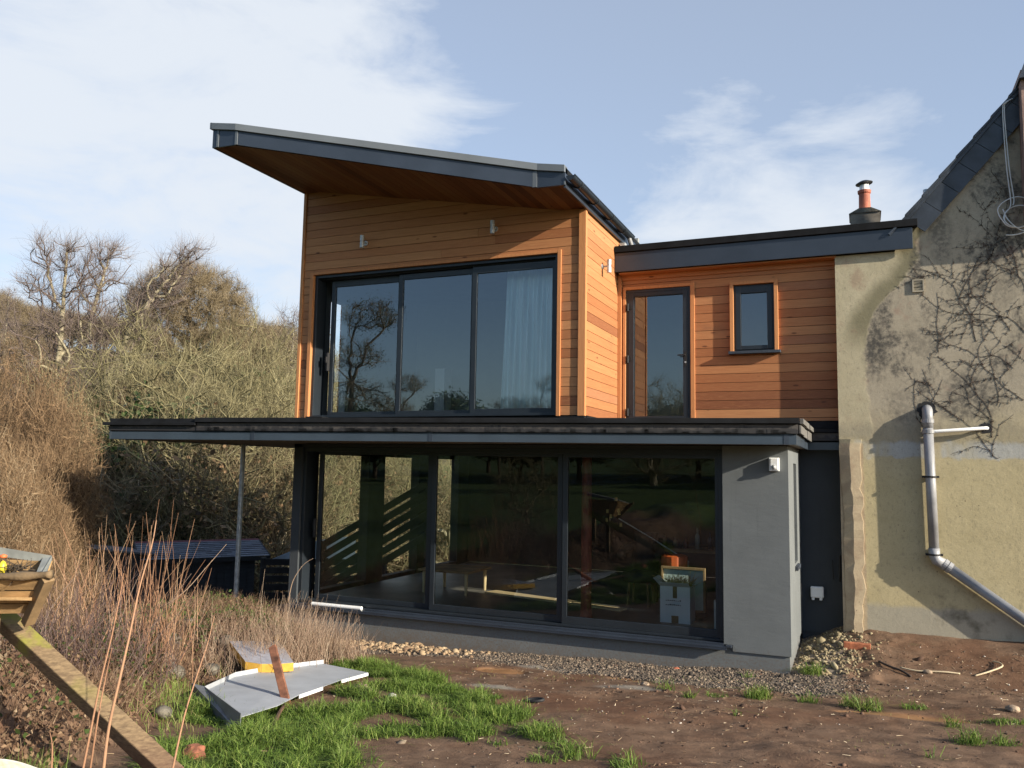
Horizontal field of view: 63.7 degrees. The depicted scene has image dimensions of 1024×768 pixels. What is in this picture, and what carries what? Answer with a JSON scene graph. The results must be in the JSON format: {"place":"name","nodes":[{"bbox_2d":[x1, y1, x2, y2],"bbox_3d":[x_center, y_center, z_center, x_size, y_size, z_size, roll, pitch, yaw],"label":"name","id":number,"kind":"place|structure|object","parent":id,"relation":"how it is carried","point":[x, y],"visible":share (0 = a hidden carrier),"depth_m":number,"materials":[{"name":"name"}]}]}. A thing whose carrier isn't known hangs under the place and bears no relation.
{"place":"outdoors","nodes":[
{"label":"outdoors","id":0,"kind":"place"},
{"bbox_2d":[0,343,1023,767],"bbox_3d":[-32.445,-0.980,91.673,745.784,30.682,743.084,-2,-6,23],"label":"ground","id":1,"kind":"structure","parent":0,"point":[868,731],"depth_m":7.35,"materials":[{"name":"soil"}]},
{"bbox_2d":[0,284,26,366],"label":"slender tree","id":2,"kind":"object","parent":1,"relation":"on","point":[8,299],"visible":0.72,"depth_m":61.81,"materials":[{"name":"brown plant"}]},
{"bbox_2d":[0,294,35,323],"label":"hedgerow tree","id":3,"kind":"object","parent":1,"relation":"on","point":[22,309],"visible":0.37,"depth_m":73.47,"materials":[{"name":"brown plant"}]},
{"bbox_2d":[0,759,36,767],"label":"dog","id":4,"kind":"object","parent":1,"relation":"on","point":[5,763],"visible":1,"depth_m":2.32},
{"bbox_2d":[0,547,54,626],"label":"timber trough","id":5,"kind":"object","parent":1,"relation":"on","point":[26,593],"visible":1,"depth_m":5.39,"materials":[{"name":"brown wood"}]},
{"bbox_2d":[0,558,40,585],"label":"flowers","id":6,"kind":"object","parent":5,"relation":"in","point":[15,567],"visible":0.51,"depth_m":5.44,"materials":[{"name":"yellow plant"}]},
{"bbox_2d":[0,330,54,383],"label":"olive bush","id":7,"kind":"object","parent":1,"relation":"on","point":[15,342],"visible":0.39,"depth_m":57.28,"materials":[{"name":"brown plant"}]},
{"bbox_2d":[0,417,55,627],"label":"russet bush","id":8,"kind":"object","parent":1,"relation":"on","point":[9,516],"visible":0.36,"depth_m":11.36,"materials":[{"name":"brown plant"}]},
{"bbox_2d":[0,351,56,550],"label":"russet bush","id":9,"kind":"object","parent":1,"relation":"on","point":[13,412],"visible":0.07,"depth_m":14.27,"materials":[{"name":"brown plant"}]},
{"bbox_2d":[6,314,67,351],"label":"hedgerow tree","id":10,"kind":"object","parent":1,"relation":"on","point":[32,333],"visible":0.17,"depth_m":63.98,"materials":[{"name":"brown plant"}]},
{"bbox_2d":[1,742,73,767],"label":"tall grass","id":11,"kind":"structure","parent":1,"relation":"on","point":[32,762],"depth_m":4.57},
{"bbox_2d":[0,437,84,632],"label":"russet bush","id":12,"kind":"object","parent":1,"relation":"on","point":[55,524],"visible":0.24,"depth_m":11.92,"materials":[{"name":"brown plant"}]},
{"bbox_2d":[12,337,81,384],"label":"olive bush","id":13,"kind":"object","parent":1,"relation":"on","point":[34,351],"visible":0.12,"depth_m":58.98,"materials":[{"name":"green plant"}]},
{"bbox_2d":[0,328,108,628],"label":"russet bush","id":14,"kind":"object","parent":1,"relation":"on","point":[19,407],"visible":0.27,"depth_m":13.96,"materials":[{"name":"brown plant"}]},
{"bbox_2d":[0,359,118,626],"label":"russet bush","id":15,"kind":"object","parent":1,"relation":"on","point":[89,488],"visible":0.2,"depth_m":14.63,"materials":[{"name":"brown plant"}]},
{"bbox_2d":[0,566,126,674],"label":"dark canes","id":16,"kind":"object","parent":1,"relation":"on","point":[68,644],"visible":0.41,"depth_m":7.51,"materials":[{"name":"plant"}]},
{"bbox_2d":[14,379,119,541],"bbox_3d":[-14.058,4.104,26.512,6.034,8.717,5.972,4,-7,-29],"label":"russet bush","id":17,"kind":"object","parent":1,"relation":"on","point":[80,412],"depth_m":26.50,"materials":[{"name":"brown plant"}]},
{"bbox_2d":[0,222,137,419],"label":"bare tree","id":18,"kind":"object","parent":1,"relation":"on","point":[58,305],"visible":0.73,"depth_m":43.10,"materials":[{"name":"brown plant"}]},
{"bbox_2d":[0,548,145,666],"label":"dark canes","id":19,"kind":"object","parent":1,"relation":"on","point":[75,620],"visible":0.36,"depth_m":7.73,"materials":[{"name":"plant"}]},
{"bbox_2d":[27,229,139,414],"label":"bare tree","id":20,"kind":"object","parent":1,"relation":"on","point":[110,256],"visible":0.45,"depth_m":44.94,"materials":[{"name":"brown plant"}]},
{"bbox_2d":[42,537,125,646],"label":"red canes","id":21,"kind":"object","parent":1,"relation":"on","point":[76,603],"visible":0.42,"depth_m":7.98,"materials":[{"name":"plant"}]},
{"bbox_2d":[15,561,159,689],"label":"dark canes","id":22,"kind":"object","parent":1,"relation":"on","point":[96,639],"visible":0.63,"depth_m":7.39,"materials":[{"name":"plant"}]},
{"bbox_2d":[47,521,133,648],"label":"red canes","id":23,"kind":"object","parent":1,"relation":"on","point":[115,563],"visible":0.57,"depth_m":8.36,"materials":[{"name":"plant"}]},
{"bbox_2d":[0,613,183,767],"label":"timber beam","id":24,"kind":"structure","parent":1,"relation":"on","point":[136,743],"depth_m":5.29,"materials":[{"name":"wood"}]},
{"bbox_2d":[43,427,157,560],"bbox_3d":[-12.426,4.692,24.630,4.686,6.834,4.640,3,-6,-21],"label":"russet bush","id":25,"kind":"object","parent":1,"relation":"on","point":[111,503],"visible":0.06,"depth_m":24.18,"materials":[{"name":"brown plant"}]},
{"bbox_2d":[89,649,111,767],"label":"sapling","id":26,"kind":"object","parent":1,"relation":"on","point":[92,753],"visible":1,"depth_m":4.40,"materials":[{"name":"brown plant"}]},
{"bbox_2d":[82,573,123,767],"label":"sapling","id":27,"kind":"object","parent":1,"relation":"on","point":[89,736],"visible":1,"depth_m":4.29,"materials":[{"name":"brown plant"}]},
{"bbox_2d":[68,376,150,440],"bbox_3d":[-13.722,4.114,27.728,6.149,8.882,6.086,2,-6,-14],"label":"russet bush","id":28,"kind":"object","parent":1,"relation":"on","point":[108,403],"visible":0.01,"depth_m":27.45,"materials":[{"name":"brown plant"}]},
{"bbox_2d":[79,544,154,619],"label":"bin store","id":29,"kind":"structure","parent":1,"relation":"on","point":[138,554],"depth_m":17.55,"materials":[{"name":"wood"}]},
{"bbox_2d":[36,560,210,673],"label":"dark canes","id":30,"kind":"object","parent":1,"relation":"on","point":[117,621],"visible":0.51,"depth_m":8.16,"materials":[{"name":"plant"}]},
{"bbox_2d":[50,345,199,412],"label":"olive bush","id":31,"kind":"object","parent":1,"relation":"on","point":[161,377],"visible":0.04,"depth_m":48.83,"materials":[{"name":"green plant"}]},
{"bbox_2d":[101,520,156,767],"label":"sapling","id":32,"kind":"object","parent":1,"relation":"on","point":[112,711],"visible":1,"depth_m":4.10,"materials":[{"name":"brown plant"}]},
{"bbox_2d":[64,500,211,682],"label":"red canes","id":33,"kind":"object","parent":1,"relation":"on","point":[167,615],"visible":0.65,"depth_m":8.56,"materials":[{"name":"plant"}]},
{"bbox_2d":[59,228,219,414],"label":"bare tree","id":34,"kind":"object","parent":1,"relation":"on","point":[154,297],"visible":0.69,"depth_m":44.47,"materials":[{"name":"brown plant"}]},
{"bbox_2d":[92,524,197,664],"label":"red canes","id":35,"kind":"object","parent":1,"relation":"on","point":[157,591],"visible":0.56,"depth_m":8.93,"materials":[{"name":"plant"}]},
{"bbox_2d":[0,291,293,514],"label":"lichened tree","id":36,"kind":"object","parent":1,"relation":"on","point":[104,374],"visible":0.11,"depth_m":28.96,"materials":[{"name":"green plant"}]},
{"bbox_2d":[65,563,229,698],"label":"dark canes","id":37,"kind":"object","parent":1,"relation":"on","point":[137,661],"visible":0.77,"depth_m":7.93,"materials":[{"name":"plant"}]},
{"bbox_2d":[0,595,302,767],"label":"leaf litter","id":38,"kind":"object","parent":1,"relation":"on","point":[20,727],"visible":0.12,"depth_m":6.31,"materials":[{"name":"plant"}]},
{"bbox_2d":[0,584,313,767],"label":"bramble stems","id":39,"kind":"object","parent":1,"relation":"on","point":[98,676],"visible":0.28,"depth_m":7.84,"materials":[{"name":"plant"}]},
{"bbox_2d":[71,380,252,546],"bbox_3d":[-11.758,3.881,26.743,7.197,8.089,6.999,-2,-6,23],"label":"ivy thicket","id":40,"kind":"object","parent":1,"relation":"on","point":[130,416],"visible":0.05,"depth_m":25.23,"materials":[{"name":"green plant"}]},
{"bbox_2d":[154,705,172,718],"bbox_3d":[-2.982,2.804,7.039,0.168,0.116,0.134,-2,-6,23],"label":"stone","id":41,"kind":"object","parent":1,"relation":"on","point":[163,710],"visible":0.93,"depth_m":6.99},
{"bbox_2d":[137,573,210,658],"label":"red canes","id":42,"kind":"object","parent":1,"relation":"on","point":[183,639],"visible":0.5,"depth_m":9.22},
{"bbox_2d":[118,251,263,391],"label":"oak tree","id":43,"kind":"object","parent":1,"relation":"on","point":[216,296],"visible":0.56,"depth_m":47.96,"materials":[{"name":"brown plant"}]},
{"bbox_2d":[51,330,335,590],"bbox_3d":[-10.501,3.159,26.561,10.290,9.619,10.370,2,-6,-13],"label":"lichened tree","id":44,"kind":"object","parent":1,"relation":"on","point":[163,400],"visible":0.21,"depth_m":24.88,"materials":[{"name":"green plant"}]},
{"bbox_2d":[172,616,214,767],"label":"sapling","id":45,"kind":"object","parent":1,"relation":"on","point":[175,755],"visible":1,"depth_m":4.42,"materials":[{"name":"brown plant"}]},
{"bbox_2d":[181,743,205,760],"bbox_3d":[-2.232,2.599,5.780,0.179,0.132,0.178,0,-6,14],"label":"brick","id":46,"kind":"object","parent":1,"relation":"on","point":[199,748],"visible":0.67,"depth_m":5.75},
{"bbox_2d":[104,642,285,736],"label":"bank grass","id":47,"kind":"structure","parent":1,"relation":"on","point":[170,691],"depth_m":7.49,"materials":[{"name":"plant"}]},
{"bbox_2d":[131,538,270,609],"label":"garden shed","id":48,"kind":"structure","parent":1,"relation":"on","point":[222,570],"depth_m":18.51,"materials":[{"name":"wood"}]},
{"bbox_2d":[47,307,406,565],"bbox_3d":[-10.413,2.541,28.659,13.429,11.064,13.580,1,-6,4],"label":"lichened tree","id":49,"kind":"object","parent":1,"relation":"on","point":[201,385],"visible":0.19,"depth_m":26.08,"materials":[{"name":"green plant"}]},
{"bbox_2d":[182,499,277,585],"bbox_3d":[-9.067,5.753,25.744,3.845,4.443,3.954,2,-6,-8],"label":"ivy thicket","id":50,"kind":"object","parent":1,"relation":"on","point":[222,530],"visible":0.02,"depth_m":25.18,"materials":[{"name":"green plant"}]},
{"bbox_2d":[71,393,395,622],"bbox_3d":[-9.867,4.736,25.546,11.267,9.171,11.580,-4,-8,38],"label":"olive bush","id":51,"kind":"object","parent":1,"relation":"on","point":[153,470],"visible":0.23,"depth_m":22.88,"materials":[{"name":"green plant"}]},
{"bbox_2d":[187,613,298,681],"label":"dry stalks","id":52,"kind":"object","parent":1,"relation":"on","point":[229,658],"visible":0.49,"depth_m":9.24,"materials":[{"name":"plant"}]},
{"bbox_2d":[191,313,297,382],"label":"hedgerow tree","id":53,"kind":"object","parent":1,"relation":"on","point":[267,328],"visible":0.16,"depth_m":64.59,"materials":[{"name":"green plant"}]},
{"bbox_2d":[189,599,304,668],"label":"dry stalks","id":54,"kind":"object","parent":1,"relation":"on","point":[238,631],"visible":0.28,"depth_m":9.95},
{"bbox_2d":[158,296,338,417],"bbox_3d":[-11.109,1.759,39.376,12.654,11.736,12.556,1,-6,-3],"label":"lichened tree","id":55,"kind":"object","parent":1,"relation":"on","point":[279,339],"visible":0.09,"depth_m":37.88,"materials":[{"name":"green plant"}]},
{"bbox_2d":[151,454,356,600],"bbox_3d":[-9.451,5.453,28.958,9.400,7.651,9.661,1,-6,-5],"label":"olive bush","id":56,"kind":"object","parent":1,"relation":"on","point":[267,509],"visible":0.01,"depth_m":26.67,"materials":[{"name":"green plant"}]},
{"bbox_2d":[122,321,405,527],"bbox_3d":[-9.839,2.877,32.817,12.870,10.485,12.726,2,-6,-5],"label":"lichened tree","id":57,"kind":"object","parent":1,"relation":"on","point":[276,375],"visible":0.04,"depth_m":31.80,"materials":[{"name":"green plant"}]},
{"bbox_2d":[200,601,333,673],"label":"dry stalks","id":58,"kind":"object","parent":1,"relation":"on","point":[266,642],"visible":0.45,"depth_m":9.52,"materials":[{"name":"plant"}]},
{"bbox_2d":[263,300,298,398],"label":"slender tree","id":59,"kind":"object","parent":1,"relation":"on","point":[296,320],"visible":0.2,"depth_m":51.66,"materials":[{"name":"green plant"}]},
{"bbox_2d":[162,410,409,599],"bbox_3d":[-8.445,5.035,29.523,11.301,8.950,10.996,3,-6,-20],"label":"olive bush","id":60,"kind":"object","parent":1,"relation":"on","point":[356,506],"visible":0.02,"depth_m":28.91,"materials":[{"name":"green plant"}]},
{"bbox_2d":[236,571,338,663],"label":"dry stalks","id":61,"kind":"object","parent":1,"relation":"on","point":[286,618],"visible":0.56,"depth_m":9.95,"materials":[{"name":"plant"}]},
{"bbox_2d":[252,319,338,385],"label":"hedgerow tree","id":62,"kind":"object","parent":1,"relation":"on","point":[287,345],"visible":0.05,"depth_m":66.07,"materials":[{"name":"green plant"}]},
{"bbox_2d":[256,604,360,664],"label":"dry stalks","id":63,"kind":"object","parent":1,"relation":"on","point":[328,651],"visible":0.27,"depth_m":10.22,"materials":[{"name":"plant"}]},
{"bbox_2d":[216,372,408,509],"bbox_3d":[-9.539,3.320,35.362,11.424,9.308,11.297,-1,-6,14],"label":"lichened tree","id":64,"kind":"object","parent":1,"relation":"on","point":[294,412],"visible":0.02,"depth_m":34.20,"materials":[{"name":"green plant"}]},
{"bbox_2d":[273,537,355,558],"bbox_3d":[-4.890,4.022,20.166,1.444,0.566,1.600,-2,-6,23],"label":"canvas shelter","id":65,"kind":"object","parent":1,"relation":"on","point":[285,556],"visible":0.07,"depth_m":19.75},
{"bbox_2d":[264,597,377,664],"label":"dry stalks","id":66,"kind":"object","parent":1,"relation":"on","point":[335,637],"visible":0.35,"depth_m":10.41,"materials":[{"name":"plant"}]},
{"bbox_2d":[258,557,386,607],"bbox_3d":[-4.080,4.633,17.856,2.705,1.745,0.127,3,-6,-17],"label":"slatted fence","id":67,"kind":"object","parent":1,"relation":"on","point":[264,561],"visible":0.33,"depth_m":17.55,"materials":[{"name":"wood"}]},
{"bbox_2d":[305,622,377,663],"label":"dry stalks","id":68,"kind":"object","parent":1,"relation":"on","point":[347,654],"visible":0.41,"depth_m":10.51,"materials":[{"name":"plant"}]},
{"bbox_2d":[320,478,427,586],"bbox_3d":[-2.571,3.374,15.510,2.074,3.204,0.126,2,-6,-14],"label":"slatted fence","id":69,"kind":"object","parent":1,"relation":"on","point":[350,560],"visible":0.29,"depth_m":15.57,"materials":[{"name":"wood"}]},
{"bbox_2d":[338,457,451,573],"bbox_3d":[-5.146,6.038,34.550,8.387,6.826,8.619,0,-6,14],"label":"olive bush","id":70,"kind":"object","parent":1,"relation":"on","point":[440,541],"visible":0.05,"depth_m":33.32,"materials":[{"name":"green plant"}]},
{"bbox_2d":[356,457,451,543],"bbox_3d":[-4.213,5.127,37.749,7.160,6.642,7.105,0,-6,12],"label":"lichened tree","id":71,"kind":"object","parent":1,"relation":"on","point":[449,463],"visible":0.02,"depth_m":37.10,"materials":[{"name":"green plant"}]},
{"bbox_2d":[324,637,495,657],"bbox_3d":[-1.742,3.805,11.842,3.101,0.274,0.907,-2,-6,23],"label":"rubble","id":72,"kind":"object","parent":1,"relation":"on","point":[380,645],"visible":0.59,"depth_m":11.71,"materials":[{"name":"beige stone"}]},
{"bbox_2d":[384,471,450,570],"bbox_3d":[-2.505,6.472,34.783,7.519,6.120,7.728,-5,-8,45],"label":"olive bush","id":73,"kind":"object","parent":1,"relation":"on","point":[446,544],"visible":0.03,"depth_m":33.14,"materials":[{"name":"green plant"}]},
{"bbox_2d":[102,123,916,673],"bbox_3d":[0.522,0.792,13.961,11.530,8.512,8.492,-2,-6,23],"label":"house extension","id":74,"kind":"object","parent":1,"relation":"on","point":[694,383],"visible":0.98,"depth_m":12.50,"materials":[{"name":"brown wood"}]},
{"bbox_2d":[312,602,362,609],"bbox_3d":[-2.717,3.439,12.756,0.920,0.058,0.065,-2,-6,23],"label":"plastic tube","id":75,"kind":"object","parent":74,"relation":"on","point":[341,606],"visible":0.93,"depth_m":12.73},
{"bbox_2d":[310,254,557,417],"bbox_3d":[-1.256,-0.659,12.811,4.276,2.353,0.260,-2,-6,23],"label":"window","id":76,"kind":"structure","parent":74,"relation":"in","point":[399,275],"depth_m":12.92,"materials":[{"name":"metal"}]},
{"bbox_2d":[418,563,490,595],"bbox_3d":[-0.981,3.356,14.151,0.970,0.400,0.900,-2,-6,23],"label":"table","id":77,"kind":"object","parent":74,"relation":"on","point":[445,568],"visible":0.97,"depth_m":13.98,"materials":[{"name":"brown wood"}]},
{"bbox_2d":[298,447,723,641],"bbox_3d":[-0.279,2.177,12.090,6.680,2.455,0.260,-2,-6,23],"label":"window","id":78,"kind":"structure","parent":74,"relation":"in","point":[309,525],"depth_m":11.94,"materials":[{"name":"metal"}]},
{"bbox_2d":[500,268,552,408],"bbox_3d":[0.234,-0.666,12.395,0.862,2.160,0.134,-2,-6,23],"label":"curtain","id":79,"kind":"object","parent":74,"relation":"hanging from","point":[526,370],"visible":0.86,"depth_m":12.39,"materials":[{"name":"fabric"}]},
{"bbox_2d":[485,590,575,603],"bbox_3d":[0.296,3.498,13.536,1.669,0.025,0.310,-3,-7,37],"label":"board","id":80,"kind":"object","parent":74,"relation":"on","point":[523,596],"visible":0.79,"depth_m":13.52,"materials":[{"name":"brown wood"}]},
{"bbox_2d":[579,457,592,617],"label":"column","id":81,"kind":"structure","parent":74,"relation":"attached to","point":[586,560],"depth_m":11.83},
{"bbox_2d":[569,601,626,611],"bbox_3d":[1.317,3.421,12.669,0.927,0.025,0.231,-4,-8,41],"label":"board","id":82,"kind":"object","parent":74,"relation":"on","point":[605,607],"visible":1,"depth_m":12.57,"materials":[{"name":"brown wood"}]},
{"bbox_2d":[617,531,664,606],"bbox_3d":[2.089,2.942,13.176,0.756,1.132,0.825,-2,-6,23],"label":"armchair","id":83,"kind":"object","parent":74,"relation":"on","point":[648,552],"visible":0.96,"depth_m":13.18,"materials":[{"name":"black"}]},
{"bbox_2d":[606,497,688,566],"bbox_3d":[2.144,2.669,13.174,1.372,1.672,0.116,-2,-6,23],"label":"floor lamp","id":84,"kind":"object","parent":74,"relation":"on","point":[618,511],"visible":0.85,"depth_m":13.32,"materials":[{"name":"metal"}]},
{"bbox_2d":[625,286,690,417],"bbox_3d":[2.302,-0.427,13.020,1.043,2.203,0.165,-2,-6,23],"label":"door","id":85,"kind":"structure","parent":74,"relation":"in","point":[631,295],"depth_m":13.08,"materials":[{"name":"metal"}]},
{"bbox_2d":[653,575,694,623],"bbox_3d":[2.289,3.053,11.671,0.520,0.604,0.480,-2,-6,23],"label":"cardboard box","id":86,"kind":"object","parent":74,"relation":"on","point":[677,602],"visible":1,"depth_m":11.52,"materials":[{"name":"cardboard"}]},
{"bbox_2d":[656,572,700,587],"bbox_3d":[2.325,2.800,11.740,0.660,0.249,0.568,-2,-6,23],"label":"packing straw","id":87,"kind":"object","parent":86,"relation":"in","point":[678,580],"visible":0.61,"depth_m":11.68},
{"bbox_2d":[661,554,687,566],"bbox_3d":[2.475,3.028,12.546,0.400,0.840,0.400,-2,-6,23],"label":"orange tub","id":88,"kind":"object","parent":74,"relation":"on","point":[679,560],"visible":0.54,"depth_m":12.43,"materials":[{"name":"plastic"}]},
{"bbox_2d":[661,566,706,617],"bbox_3d":[2.521,3.047,12.089,0.640,0.710,0.135,-2,-6,23],"label":"framed picture","id":89,"kind":"object","parent":74,"relation":"on","point":[700,595],"visible":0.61,"depth_m":12.00},
{"bbox_2d":[653,545,714,601],"bbox_3d":[3.215,3.099,13.260,1.900,0.870,0.600,-2,-6,23],"label":"workbench","id":90,"kind":"object","parent":74,"relation":"on","point":[703,550],"visible":0.17,"depth_m":13.30,"materials":[{"name":"wood"}]},
{"bbox_2d":[728,283,780,354],"bbox_3d":[3.670,-0.985,12.473,0.755,1.068,0.170,-2,-6,23],"label":"window","id":91,"kind":"structure","parent":74,"relation":"in","point":[739,349],"depth_m":12.46,"materials":[{"name":"metal"}]},
{"bbox_2d":[849,180,880,223],"bbox_3d":[6.591,0.154,15.165,0.550,8.034,0.640,-2,-6,23],"label":"chimney stack","id":92,"kind":"object","parent":74,"relation":"on","point":[865,212],"visible":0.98,"depth_m":15.30,"materials":[{"name":"concrete"}]},
{"bbox_2d":[45,641,1023,767],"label":"debris","id":93,"kind":"object","parent":1,"relation":"on","point":[730,709],"visible":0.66,"depth_m":7.92,"materials":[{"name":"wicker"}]},
{"bbox_2d":[111,655,1023,767],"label":"grass","id":94,"kind":"structure","parent":1,"relation":"on","point":[314,736],"depth_m":6.79,"materials":[{"name":"plant"}]},
{"bbox_2d":[191,660,367,726],"bbox_3d":[-2.424,2.996,8.198,1.138,0.301,2.964,0,-6,13],"label":"metal sheet","id":95,"kind":"object","parent":94,"relation":"on","point":[260,690],"visible":0.82,"depth_m":8.06,"materials":[{"name":"white metal"}]},
{"bbox_2d":[229,641,293,671],"bbox_3d":[-2.904,3.068,9.429,0.618,0.213,1.268,3,-6,-22],"label":"insulation board","id":96,"kind":"object","parent":95,"relation":"on","point":[263,663],"visible":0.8,"depth_m":9.08,"materials":[{"name":"yellow plastic"}]},
{"bbox_2d":[268,644,290,706],"bbox_3d":[-2.215,2.774,7.847,0.081,0.459,0.685,4,-7,-29],"label":"plank","id":97,"kind":"object","parent":95,"relation":"on","point":[279,673],"visible":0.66,"depth_m":7.84,"materials":[{"name":"wood"}]},
{"bbox_2d":[163,643,1023,767],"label":"grit","id":98,"kind":"object","parent":1,"relation":"on","point":[400,742],"visible":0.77,"depth_m":8.43,"materials":[{"name":"gravel"}]},
{"bbox_2d":[430,653,1021,767],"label":"mud clods","id":99,"kind":"object","parent":1,"relation":"on","point":[682,707],"visible":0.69,"depth_m":7.96,"materials":[{"name":"soil"}]},
{"bbox_2d":[794,627,884,677],"bbox_3d":[4.316,3.496,10.815,1.096,0.366,1.887,-2,-6,23],"label":"mortar rubble","id":100,"kind":"object","parent":1,"relation":"on","point":[810,649],"visible":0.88,"depth_m":10.74,"materials":[{"name":"stone"}]},
{"bbox_2d":[843,641,870,649],"bbox_3d":[4.505,3.433,10.752,0.330,0.105,0.100,-2,-6,23],"label":"brick","id":101,"kind":"object","parent":1,"relation":"on","point":[853,645],"visible":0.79,"depth_m":10.72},
{"bbox_2d":[835,64,1023,641],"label":"old house","id":102,"kind":"structure","parent":1,"relation":"on","point":[932,532],"depth_m":11.23,"materials":[{"name":"paint"}]},
{"bbox_2d":[889,170,1023,458],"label":"creeper","id":103,"kind":"object","parent":102,"relation":"attached to","point":[1001,316],"visible":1,"depth_m":11.16,"materials":[{"name":"plant"}]},
{"bbox_2d":[1002,98,1014,217],"bbox_3d":[6.694,-3.013,11.103,0.168,1.734,0.037,-2,-6,23],"label":"cable","id":104,"kind":"object","parent":102,"relation":"attached to","point":[1004,121],"visible":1,"depth_m":11.12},
{"bbox_2d":[997,196,1023,235],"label":"cable","id":105,"kind":"object","parent":102,"relation":"attached to","point":[1007,224],"visible":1,"depth_m":11.03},
{"bbox_2d":[0,0,1023,368],"label":"sky","id":106,"kind":"structure","parent":0,"point":[686,119],"materials":[{"name":"blue"}]},
{"bbox_2d":[346,640,869,700],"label":"gravel","id":107,"kind":"structure","parent":0,"point":[691,676],"depth_m":9.97,"materials":[{"name":"gravel"}]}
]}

